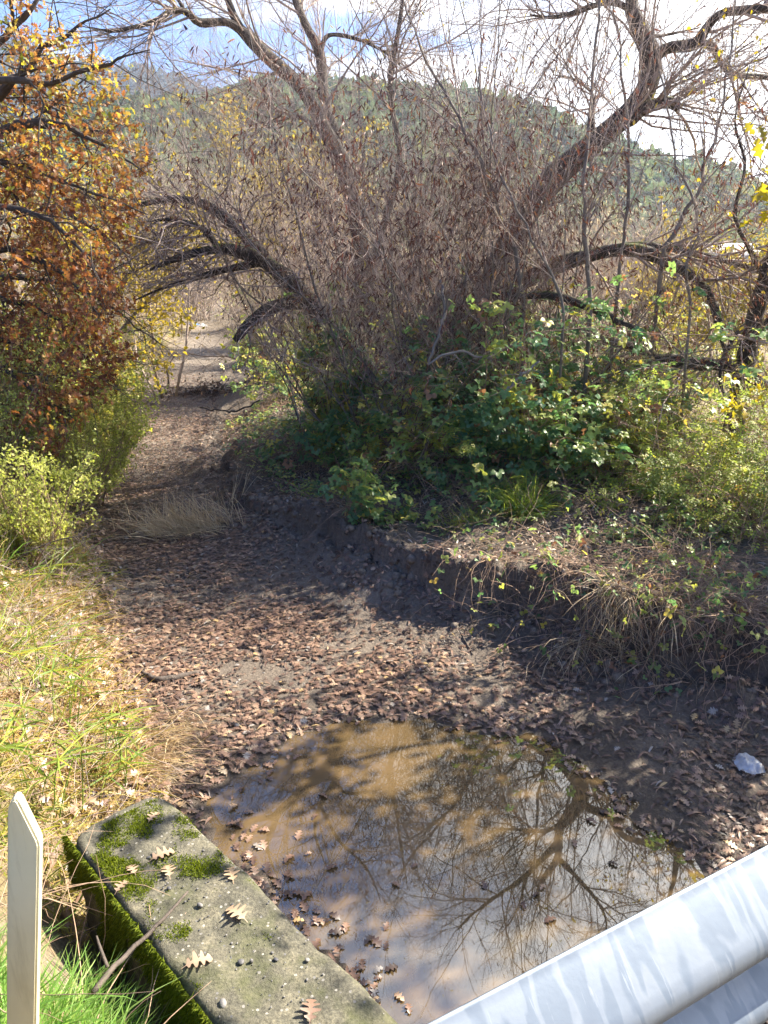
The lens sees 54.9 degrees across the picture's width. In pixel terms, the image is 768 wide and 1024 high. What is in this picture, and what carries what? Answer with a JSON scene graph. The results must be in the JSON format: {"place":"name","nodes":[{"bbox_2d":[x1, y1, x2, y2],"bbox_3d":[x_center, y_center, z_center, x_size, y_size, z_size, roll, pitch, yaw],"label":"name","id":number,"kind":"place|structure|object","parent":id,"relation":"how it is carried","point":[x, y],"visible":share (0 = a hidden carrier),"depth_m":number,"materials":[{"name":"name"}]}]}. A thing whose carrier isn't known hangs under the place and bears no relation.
{"place":"outdoors","nodes":[
{"label":"outdoors","id":0,"kind":"place"},
{"bbox_2d":[0,65,156,142],"bbox_3d":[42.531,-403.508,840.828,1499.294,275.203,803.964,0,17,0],"label":"ridge","id":1,"kind":"structure","parent":0,"point":[68,87],"depth_m":924.13,"materials":[{"name":"green plant"}]},
{"bbox_2d":[0,38,210,141],"bbox_3d":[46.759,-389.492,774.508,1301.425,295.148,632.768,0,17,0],"label":"hillside woods","id":2,"kind":"object","parent":1,"relation":"on","point":[159,75],"depth_m":933.92,"materials":[{"name":"green plant"}]},
{"bbox_2d":[0,282,767,1023],"bbox_3d":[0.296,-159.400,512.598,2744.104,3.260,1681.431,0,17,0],"label":"ground","id":3,"kind":"structure","parent":0,"point":[622,770],"depth_m":5.55,"materials":[{"name":"soil"}]},
{"bbox_2d":[7,792,42,1023],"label":"marker stake","id":4,"kind":"object","parent":3,"relation":"on","point":[25,871],"visible":1,"depth_m":1.17,"materials":[{"name":"plastic"}]},
{"bbox_2d":[0,685,57,775],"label":"umbrella sedge","id":5,"kind":"object","parent":3,"relation":"on","point":[12,719],"visible":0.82,"depth_m":3.43,"materials":[{"name":"plant"}]},
{"bbox_2d":[0,614,72,699],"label":"umbrella sedge","id":6,"kind":"object","parent":3,"relation":"on","point":[34,649],"visible":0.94,"depth_m":4.21,"materials":[{"name":"plant"}]},
{"bbox_2d":[0,515,104,573],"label":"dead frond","id":7,"kind":"object","parent":3,"relation":"on","point":[40,550],"visible":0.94,"depth_m":5.44,"materials":[{"name":"brown plant"}]},
{"bbox_2d":[0,428,110,568],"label":"twiggy bush","id":8,"kind":"object","parent":3,"relation":"on","point":[34,517],"visible":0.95,"depth_m":5.88,"materials":[{"name":"green plant"}]},
{"bbox_2d":[0,724,120,820],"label":"umbrella sedge","id":9,"kind":"object","parent":3,"relation":"on","point":[63,756],"visible":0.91,"depth_m":3.33,"materials":[{"name":"plant"}]},
{"bbox_2d":[13,642,114,737],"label":"umbrella sedge","id":10,"kind":"object","parent":3,"relation":"on","point":[65,669],"visible":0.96,"depth_m":4.09,"materials":[{"name":"yellow plant"}]},
{"bbox_2d":[0,255,150,481],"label":"twiggy bush","id":11,"kind":"object","parent":3,"relation":"on","point":[13,438],"visible":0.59,"depth_m":7.15,"materials":[{"name":"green plant"}]},
{"bbox_2d":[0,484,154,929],"bbox_3d":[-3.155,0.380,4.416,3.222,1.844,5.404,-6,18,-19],"label":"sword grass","id":12,"kind":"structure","parent":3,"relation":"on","point":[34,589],"depth_m":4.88,"materials":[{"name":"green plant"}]},
{"bbox_2d":[0,885,174,1023],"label":"green grass","id":13,"kind":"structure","parent":3,"relation":"on","point":[86,1007],"depth_m":2.09,"materials":[{"name":"green plant"}]},
{"bbox_2d":[0,307,181,522],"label":"twiggy bush","id":14,"kind":"object","parent":3,"relation":"on","point":[128,434],"visible":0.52,"depth_m":8.03,"materials":[{"name":"green plant"}]},
{"bbox_2d":[36,380,156,505],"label":"twiggy bush","id":15,"kind":"object","parent":3,"relation":"on","point":[117,469],"visible":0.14,"depth_m":8.75,"materials":[{"name":"green plant"}]},
{"bbox_2d":[39,698,156,780],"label":"umbrella sedge","id":16,"kind":"object","parent":3,"relation":"on","point":[109,719],"visible":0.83,"depth_m":3.89,"materials":[{"name":"yellow plant"}]},
{"bbox_2d":[0,680,209,1023],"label":"dry stalks","id":17,"kind":"object","parent":3,"relation":"on","point":[43,893],"visible":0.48,"depth_m":2.46,"materials":[{"name":"plant"}]},
{"bbox_2d":[0,439,210,965],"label":"bank grass","id":18,"kind":"structure","parent":3,"relation":"on","point":[3,762],"depth_m":4.33,"materials":[{"name":"beige plant"}]},
{"bbox_2d":[0,442,224,883],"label":"dead weeds","id":19,"kind":"object","parent":3,"relation":"on","point":[45,642],"visible":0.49,"depth_m":4.50,"materials":[{"name":"beige plant"}]},
{"bbox_2d":[0,166,226,389],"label":"bare shrub","id":20,"kind":"object","parent":3,"relation":"on","point":[126,334],"visible":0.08,"depth_m":15.79,"materials":[{"name":"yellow plant"}]},
{"bbox_2d":[74,715,163,797],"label":"umbrella sedge","id":21,"kind":"object","parent":3,"relation":"on","point":[122,763],"visible":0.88,"depth_m":3.85,"materials":[{"name":"yellow plant"}]},
{"bbox_2d":[0,0,242,470],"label":"oak tree","id":22,"kind":"object","parent":3,"relation":"on","point":[30,181],"visible":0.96,"depth_m":7.02,"materials":[{"name":"orange plant"}]},
{"bbox_2d":[7,118,258,343],"bbox_3d":[-7.229,-8.044,21.020,8.942,6.577,8.074,0,17,0],"label":"bare shrub","id":23,"kind":"object","parent":3,"relation":"on","point":[168,273],"visible":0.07,"depth_m":21.30,"materials":[{"name":"brown plant"}]},
{"bbox_2d":[9,89,295,324],"bbox_3d":[-9.550,-13.677,34.012,18.433,10.835,11.211,6,18,19],"label":"bare shrub","id":24,"kind":"object","parent":3,"relation":"on","point":[179,209],"visible":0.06,"depth_m":32.89,"materials":[{"name":"brown plant"}]},
{"bbox_2d":[74,59,231,397],"bbox_3d":[-4.352,-5.354,14.887,3.090,6.015,5.739,-6,18,-17],"label":"bare sapling","id":25,"kind":"object","parent":3,"relation":"on","point":[183,360],"visible":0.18,"depth_m":15.29,"materials":[{"name":"brown plant"}]},
{"bbox_2d":[0,79,311,393],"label":"yellow shrub","id":26,"kind":"object","parent":3,"relation":"on","point":[150,312],"visible":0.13,"depth_m":10.74,"materials":[{"name":"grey plant"}]},
{"bbox_2d":[89,361,239,494],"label":"path leaf litter","id":27,"kind":"object","parent":3,"relation":"on","point":[190,422],"visible":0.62,"depth_m":12.34,"materials":[{"name":"brown plant"}]},
{"bbox_2d":[89,676,253,809],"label":"dry grass clump","id":28,"kind":"object","parent":3,"relation":"on","point":[166,754],"visible":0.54,"depth_m":4.32,"materials":[{"name":"plant"}]},
{"bbox_2d":[91,479,257,541],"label":"dry grass clump","id":29,"kind":"object","parent":3,"relation":"on","point":[173,525],"visible":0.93,"depth_m":8.00,"materials":[{"name":"plant"}]},
{"bbox_2d":[10,92,350,419],"bbox_3d":[-2.255,-3.039,8.717,3.839,3.839,3.776,0,17,0],"label":"collapsed willow","id":30,"kind":"object","parent":3,"relation":"on","point":[186,281],"visible":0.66,"depth_m":8.52,"materials":[{"name":"brown plant"}]},
{"bbox_2d":[87,119,289,321],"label":"bare shrub","id":31,"kind":"object","parent":3,"relation":"on","point":[205,310],"visible":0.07,"depth_m":37.96,"materials":[{"name":"brown plant"}]},
{"bbox_2d":[154,372,253,400],"bbox_3d":[-4.136,-2.638,16.640,2.378,1.023,2.465,15,23,39],"label":"brush pile","id":32,"kind":"object","parent":3,"relation":"on","point":[215,391],"visible":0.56,"depth_m":16.54,"materials":[{"name":"brown plant"}]},
{"bbox_2d":[60,794,397,1023],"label":"concrete wall","id":33,"kind":"structure","parent":3,"relation":"on","point":[170,944],"depth_m":2.48,"materials":[{"name":"grey concrete"}]},
{"bbox_2d":[90,891,188,994],"bbox_3d":[-0.821,1.363,2.396,0.124,0.084,0.431,8,19,23],"label":"stick","id":34,"kind":"object","parent":33,"relation":"on","point":[113,966],"visible":0.96,"depth_m":2.33,"materials":[{"name":"brown wood"}]},
{"bbox_2d":[90,80,371,325],"bbox_3d":[-6.535,-12.381,30.920,12.622,10.289,11.506,-9,20,-27],"label":"bare shrub","id":35,"kind":"object","parent":3,"relation":"on","point":[225,229],"visible":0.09,"depth_m":31.02,"materials":[{"name":"brown plant"}]},
{"bbox_2d":[35,0,460,455],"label":"willow shrub","id":36,"kind":"object","parent":3,"relation":"on","point":[314,415],"visible":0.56,"depth_m":8.37,"materials":[{"name":"brown plant"}]},
{"bbox_2d":[120,167,379,385],"bbox_3d":[-2.659,-4.450,15.844,5.747,5.924,6.427,-13,21,-35],"label":"bare shrub","id":37,"kind":"object","parent":3,"relation":"on","point":[232,311],"visible":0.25,"depth_m":15.33,"materials":[{"name":"brown plant"}]},
{"bbox_2d":[0,0,531,325],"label":"arching willow","id":38,"kind":"object","parent":3,"relation":"on","point":[233,16],"visible":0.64,"depth_m":8.77,"materials":[{"name":"brown plant"}]},
{"bbox_2d":[53,8,488,417],"bbox_3d":[-1.300,-4.051,9.756,5.579,5.830,6.133,-13,21,-35],"label":"willow shrub","id":39,"kind":"object","parent":3,"relation":"on","point":[302,256],"visible":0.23,"depth_m":9.56,"materials":[{"name":"brown plant"}]},
{"bbox_2d":[145,74,400,294],"bbox_3d":[-3.104,-9.868,24.646,7.558,7.419,6.740,0,17,0],"label":"yellow tree","id":40,"kind":"object","parent":3,"relation":"on","point":[187,122],"visible":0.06,"depth_m":22.74,"materials":[{"name":"grey plant"}]},
{"bbox_2d":[219,261,352,385],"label":"yellow shrub","id":41,"kind":"object","parent":3,"relation":"on","point":[240,358],"visible":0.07,"depth_m":15.61,"materials":[{"name":"grey plant"}]},
{"bbox_2d":[219,295,353,418],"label":"bramble bush","id":42,"kind":"object","parent":3,"relation":"on","point":[270,376],"visible":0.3,"depth_m":13.42,"materials":[{"name":"green plant"}]},
{"bbox_2d":[154,123,440,332],"bbox_3d":[-1.601,-6.441,16.821,6.697,5.800,6.368,11,20,31],"label":"bare shrub","id":43,"kind":"object","parent":3,"relation":"on","point":[290,236],"visible":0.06,"depth_m":16.35,"materials":[{"name":"brown plant"}]},
{"bbox_2d":[220,372,406,484],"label":"bramble bush","id":44,"kind":"object","parent":3,"relation":"on","point":[297,437],"visible":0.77,"depth_m":9.19,"materials":[{"name":"green plant"}]},
{"bbox_2d":[0,0,675,457],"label":"willow shrub","id":45,"kind":"object","parent":3,"relation":"on","point":[406,288],"visible":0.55,"depth_m":7.34,"materials":[{"name":"grey plant"}]},
{"bbox_2d":[271,262,476,449],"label":"bramble bush","id":46,"kind":"object","parent":3,"relation":"on","point":[355,445],"visible":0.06,"depth_m":9.15,"materials":[{"name":"green plant"}]},
{"bbox_2d":[315,450,433,529],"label":"bramble bush","id":47,"kind":"object","parent":3,"relation":"on","point":[374,491],"visible":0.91,"depth_m":7.06,"materials":[{"name":"green plant"}]},
{"bbox_2d":[1,0,759,368],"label":"willow shrub","id":48,"kind":"object","parent":3,"relation":"on","point":[401,138],"visible":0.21,"depth_m":9.73,"materials":[{"name":"brown plant"}]},
{"bbox_2d":[291,322,495,467],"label":"bramble bush","id":49,"kind":"object","parent":3,"relation":"on","point":[335,406],"visible":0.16,"depth_m":9.48,"materials":[{"name":"green plant"}]},
{"bbox_2d":[106,0,689,461],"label":"willow shrub","id":50,"kind":"object","parent":3,"relation":"on","point":[330,304],"visible":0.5,"depth_m":8.01,"materials":[{"name":"grey plant"}]},
{"bbox_2d":[130,0,671,359],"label":"willow shrub","id":51,"kind":"object","parent":3,"relation":"on","point":[414,119],"visible":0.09,"depth_m":10.64,"materials":[{"name":"grey plant"}]},
{"bbox_2d":[73,455,767,1023],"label":"oak leaf litter","id":52,"kind":"object","parent":3,"relation":"on","point":[259,744],"visible":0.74,"depth_m":5.23,"materials":[{"name":"brown plant"}]},
{"bbox_2d":[283,279,565,470],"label":"wild rose","id":53,"kind":"object","parent":3,"relation":"on","point":[463,448],"visible":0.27,"depth_m":7.82,"materials":[{"name":"plant"}]},
{"bbox_2d":[101,0,751,434],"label":"willow shrub","id":54,"kind":"object","parent":3,"relation":"on","point":[395,158],"visible":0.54,"depth_m":7.63,"materials":[{"name":"grey plant"}]},
{"bbox_2d":[167,0,687,453],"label":"willow shrub","id":55,"kind":"object","parent":3,"relation":"on","point":[532,63],"visible":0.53,"depth_m":7.60,"materials":[{"name":"grey plant"}]},
{"bbox_2d":[321,0,554,416],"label":"willow sapling","id":56,"kind":"object","parent":3,"relation":"on","point":[513,247],"visible":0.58,"depth_m":7.29,"materials":[{"name":"grey plant"}]},
{"bbox_2d":[394,441,557,526],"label":"bramble bush","id":57,"kind":"object","parent":3,"relation":"on","point":[478,467],"visible":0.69,"depth_m":7.25,"materials":[{"name":"green plant"}]},
{"bbox_2d":[197,474,767,709],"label":"soil clods","id":58,"kind":"object","parent":3,"relation":"on","point":[410,559],"visible":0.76,"depth_m":6.33,"materials":[{"name":"brown soil"}]},
{"bbox_2d":[198,386,767,664],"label":"dry stems","id":59,"kind":"object","parent":3,"relation":"on","point":[573,500],"visible":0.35,"depth_m":6.78,"materials":[{"name":"plant"}]},
{"bbox_2d":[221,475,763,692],"bbox_3d":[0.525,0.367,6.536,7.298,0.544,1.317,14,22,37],"label":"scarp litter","id":60,"kind":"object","parent":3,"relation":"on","point":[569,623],"visible":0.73,"depth_m":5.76,"materials":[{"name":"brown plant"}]},
{"bbox_2d":[218,393,767,623],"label":"bank leaf litter","id":61,"kind":"object","parent":3,"relation":"on","point":[420,502],"visible":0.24,"depth_m":6.97,"materials":[{"name":"brown plant"}]},
{"bbox_2d":[220,398,767,598],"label":"ground cover","id":62,"kind":"object","parent":3,"relation":"on","point":[656,538],"visible":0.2,"depth_m":6.84,"materials":[{"name":"green plant"}]},
{"bbox_2d":[400,0,600,480],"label":"willow sapling","id":63,"kind":"object","parent":3,"relation":"on","point":[551,275],"visible":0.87,"depth_m":6.91,"materials":[{"name":"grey plant"}]},
{"bbox_2d":[403,500,610,634],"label":"dry vines","id":64,"kind":"object","parent":3,"relation":"on","point":[446,557],"visible":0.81,"depth_m":5.91,"materials":[{"name":"plant"}]},
{"bbox_2d":[298,273,721,477],"bbox_3d":[0.984,-1.496,8.557,5.141,2.434,2.496,9,20,28],"label":"bramble bush","id":65,"kind":"object","parent":3,"relation":"on","point":[523,433],"visible":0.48,"depth_m":8.38,"materials":[{"name":"green plant"}]},
{"bbox_2d":[295,275,767,492],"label":"bramble bush","id":66,"kind":"object","parent":3,"relation":"on","point":[483,419],"visible":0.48,"depth_m":7.33,"materials":[{"name":"green plant"}]},
{"bbox_2d":[475,468,592,522],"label":"grass tussock","id":67,"kind":"object","parent":3,"relation":"on","point":[523,501],"depth_m":6.92,"materials":[{"name":"green plant"}]},
{"bbox_2d":[383,282,685,520],"bbox_3d":[1.814,-1.239,7.997,3.007,2.378,2.972,12,21,34],"label":"bramble bush","id":68,"kind":"object","parent":3,"relation":"on","point":[663,383],"visible":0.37,"depth_m":7.50,"materials":[{"name":"green plant"}]},
{"bbox_2d":[315,261,767,510],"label":"bramble bush","id":69,"kind":"object","parent":3,"relation":"on","point":[450,443],"visible":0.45,"depth_m":7.69,"materials":[{"name":"green plant"}]},
{"bbox_2d":[492,269,643,330],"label":"dead branch","id":70,"kind":"object","parent":69,"relation":"on","point":[583,306],"visible":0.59,"depth_m":7.81,"materials":[{"name":"brown wood"}]},
{"bbox_2d":[438,501,678,671],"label":"dry vines","id":71,"kind":"object","parent":3,"relation":"on","point":[540,573],"visible":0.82,"depth_m":5.69,"materials":[{"name":"plant"}]},
{"bbox_2d":[429,276,690,470],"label":"bramble bush","id":72,"kind":"object","parent":3,"relation":"on","point":[597,395],"visible":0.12,"depth_m":7.81,"materials":[{"name":"green plant"}]},
{"bbox_2d":[355,0,767,482],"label":"willow shrub","id":73,"kind":"object","parent":3,"relation":"on","point":[660,292],"visible":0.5,"depth_m":7.71,"materials":[{"name":"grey plant"}]},
{"bbox_2d":[357,269,766,498],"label":"bramble bush","id":74,"kind":"object","parent":3,"relation":"on","point":[552,414],"visible":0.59,"depth_m":7.25,"materials":[{"name":"green plant"}]},
{"bbox_2d":[373,0,767,449],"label":"leaning willow","id":75,"kind":"object","parent":3,"relation":"on","point":[757,10],"visible":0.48,"depth_m":8.42,"materials":[{"name":"brown plant"}]},
{"bbox_2d":[460,319,709,469],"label":"bramble bush","id":76,"kind":"object","parent":3,"relation":"on","point":[590,397],"visible":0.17,"depth_m":7.78,"materials":[{"name":"green plant"}]},
{"bbox_2d":[415,343,756,490],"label":"bramble bush","id":77,"kind":"object","parent":3,"relation":"on","point":[609,393],"visible":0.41,"depth_m":7.36,"materials":[{"name":"green plant"}]},
{"bbox_2d":[486,0,697,388],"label":"willow sapling","id":78,"kind":"object","parent":3,"relation":"on","point":[628,187],"visible":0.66,"depth_m":7.69,"materials":[{"name":"brown plant"}]},
{"bbox_2d":[503,0,684,427],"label":"willow sapling","id":79,"kind":"object","parent":3,"relation":"on","point":[584,224],"visible":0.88,"depth_m":7.26,"materials":[{"name":"grey plant"}]},
{"bbox_2d":[427,845,767,1023],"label":"guardrail","id":80,"kind":"object","parent":3,"relation":"on","point":[696,953],"visible":1,"depth_m":1.02,"materials":[{"name":"metal"}]},
{"bbox_2d":[463,159,757,342],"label":"bare shrub","id":81,"kind":"object","parent":3,"relation":"on","point":[606,275],"visible":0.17,"depth_m":14.64,"materials":[{"name":"brown plant"}]},
{"bbox_2d":[514,555,715,692],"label":"dry grass clump","id":82,"kind":"object","parent":3,"relation":"on","point":[609,618],"visible":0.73,"depth_m":5.12,"materials":[{"name":"plant"}]},
{"bbox_2d":[524,549,760,705],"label":"dry vines","id":83,"kind":"object","parent":3,"relation":"on","point":[633,659],"visible":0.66,"depth_m":5.08,"materials":[{"name":"plant"}]},
{"bbox_2d":[530,132,764,335],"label":"bare shrub","id":84,"kind":"object","parent":3,"relation":"on","point":[634,292],"visible":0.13,"depth_m":17.08,"materials":[{"name":"brown plant"}]},
{"bbox_2d":[530,0,767,467],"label":"dark trunk willow","id":85,"kind":"object","parent":3,"relation":"on","point":[743,357],"visible":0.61,"depth_m":7.67,"materials":[{"name":"brown plant"}]},
{"bbox_2d":[531,523,767,715],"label":"dry vines","id":86,"kind":"object","parent":3,"relation":"on","point":[667,611],"visible":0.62,"depth_m":4.91,"materials":[{"name":"plant"}]},
{"bbox_2d":[547,0,767,451],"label":"willow sapling","id":87,"kind":"object","parent":3,"relation":"on","point":[693,201],"visible":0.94,"depth_m":7.06,"materials":[{"name":"brown plant"}]},
{"bbox_2d":[552,375,767,509],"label":"wild rose","id":88,"kind":"object","parent":3,"relation":"on","point":[643,488],"visible":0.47,"depth_m":6.92,"materials":[{"name":"plant"}]},
{"bbox_2d":[573,274,746,390],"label":"bramble bush","id":89,"kind":"object","parent":3,"relation":"on","point":[682,337],"visible":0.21,"depth_m":12.41,"materials":[{"name":"green plant"}]},
{"bbox_2d":[554,349,767,526],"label":"wild rose","id":90,"kind":"object","parent":3,"relation":"on","point":[746,454],"visible":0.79,"depth_m":6.38,"materials":[{"name":"plant"}]},
{"bbox_2d":[564,386,766,490],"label":"wild rose","id":91,"kind":"object","parent":3,"relation":"on","point":[634,437],"visible":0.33,"depth_m":7.50,"materials":[{"name":"plant"}]},
{"bbox_2d":[573,488,767,620],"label":"dry vines","id":92,"kind":"object","parent":3,"relation":"on","point":[681,558],"visible":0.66,"depth_m":5.63,"materials":[{"name":"plant"}]},
{"bbox_2d":[613,571,735,704],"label":"dry grass clump","id":93,"kind":"object","parent":3,"relation":"on","point":[641,663],"visible":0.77,"depth_m":4.85,"materials":[{"name":"plant"}]},
{"bbox_2d":[583,158,765,322],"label":"bare shrub","id":94,"kind":"object","parent":3,"relation":"on","point":[689,232],"visible":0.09,"depth_m":18.34,"materials":[{"name":"brown plant"}]},
{"bbox_2d":[584,523,767,748],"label":"dry vines","id":95,"kind":"object","parent":3,"relation":"on","point":[745,613],"visible":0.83,"depth_m":4.77,"materials":[{"name":"plant"}]},
{"bbox_2d":[613,299,767,451],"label":"wild rose","id":96,"kind":"object","parent":3,"relation":"on","point":[761,413],"visible":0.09,"depth_m":8.55,"materials":[{"name":"plant"}]},
{"bbox_2d":[615,424,767,554],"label":"wild rose","id":97,"kind":"object","parent":3,"relation":"on","point":[758,501],"visible":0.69,"depth_m":6.11,"materials":[{"name":"plant"}]},
{"bbox_2d":[626,220,767,368],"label":"yellow tree","id":98,"kind":"object","parent":3,"relation":"on","point":[726,288],"visible":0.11,"depth_m":13.26,"materials":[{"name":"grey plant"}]},
{"bbox_2d":[640,0,767,440],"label":"willow sapling","id":99,"kind":"object","parent":3,"relation":"on","point":[690,203],"visible":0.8,"depth_m":7.42,"materials":[{"name":"brown plant"}]},
{"bbox_2d":[720,121,767,419],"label":"tree","id":100,"kind":"object","parent":3,"relation":"on","point":[763,191],"visible":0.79,"depth_m":5.00,"materials":[{"name":"yellow plant"}]},
{"bbox_2d":[0,0,767,182],"label":"sky","id":101,"kind":"structure","parent":0,"point":[73,12],"materials":[{"name":"white"}]},
{"bbox_2d":[206,718,704,1023],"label":"water","id":102,"kind":"structure","parent":0,"point":[456,815],"depth_m":3.66,"materials":[{"name":"brown liquid"}]},
{"bbox_2d":[227,715,660,1013],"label":"floating leaves","id":103,"kind":"object","parent":102,"relation":"on","point":[372,989],"visible":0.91,"depth_m":3.52,"materials":[{"name":"brown plant"}]},
{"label":"green hill","id":104,"kind":"structure","parent":0,"visible":0},
{"bbox_2d":[0,72,767,284],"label":"hillside woods","id":105,"kind":"object","parent":104,"relation":"on","point":[646,173],"visible":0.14,"depth_m":276.34,"materials":[{"name":"green plant"}]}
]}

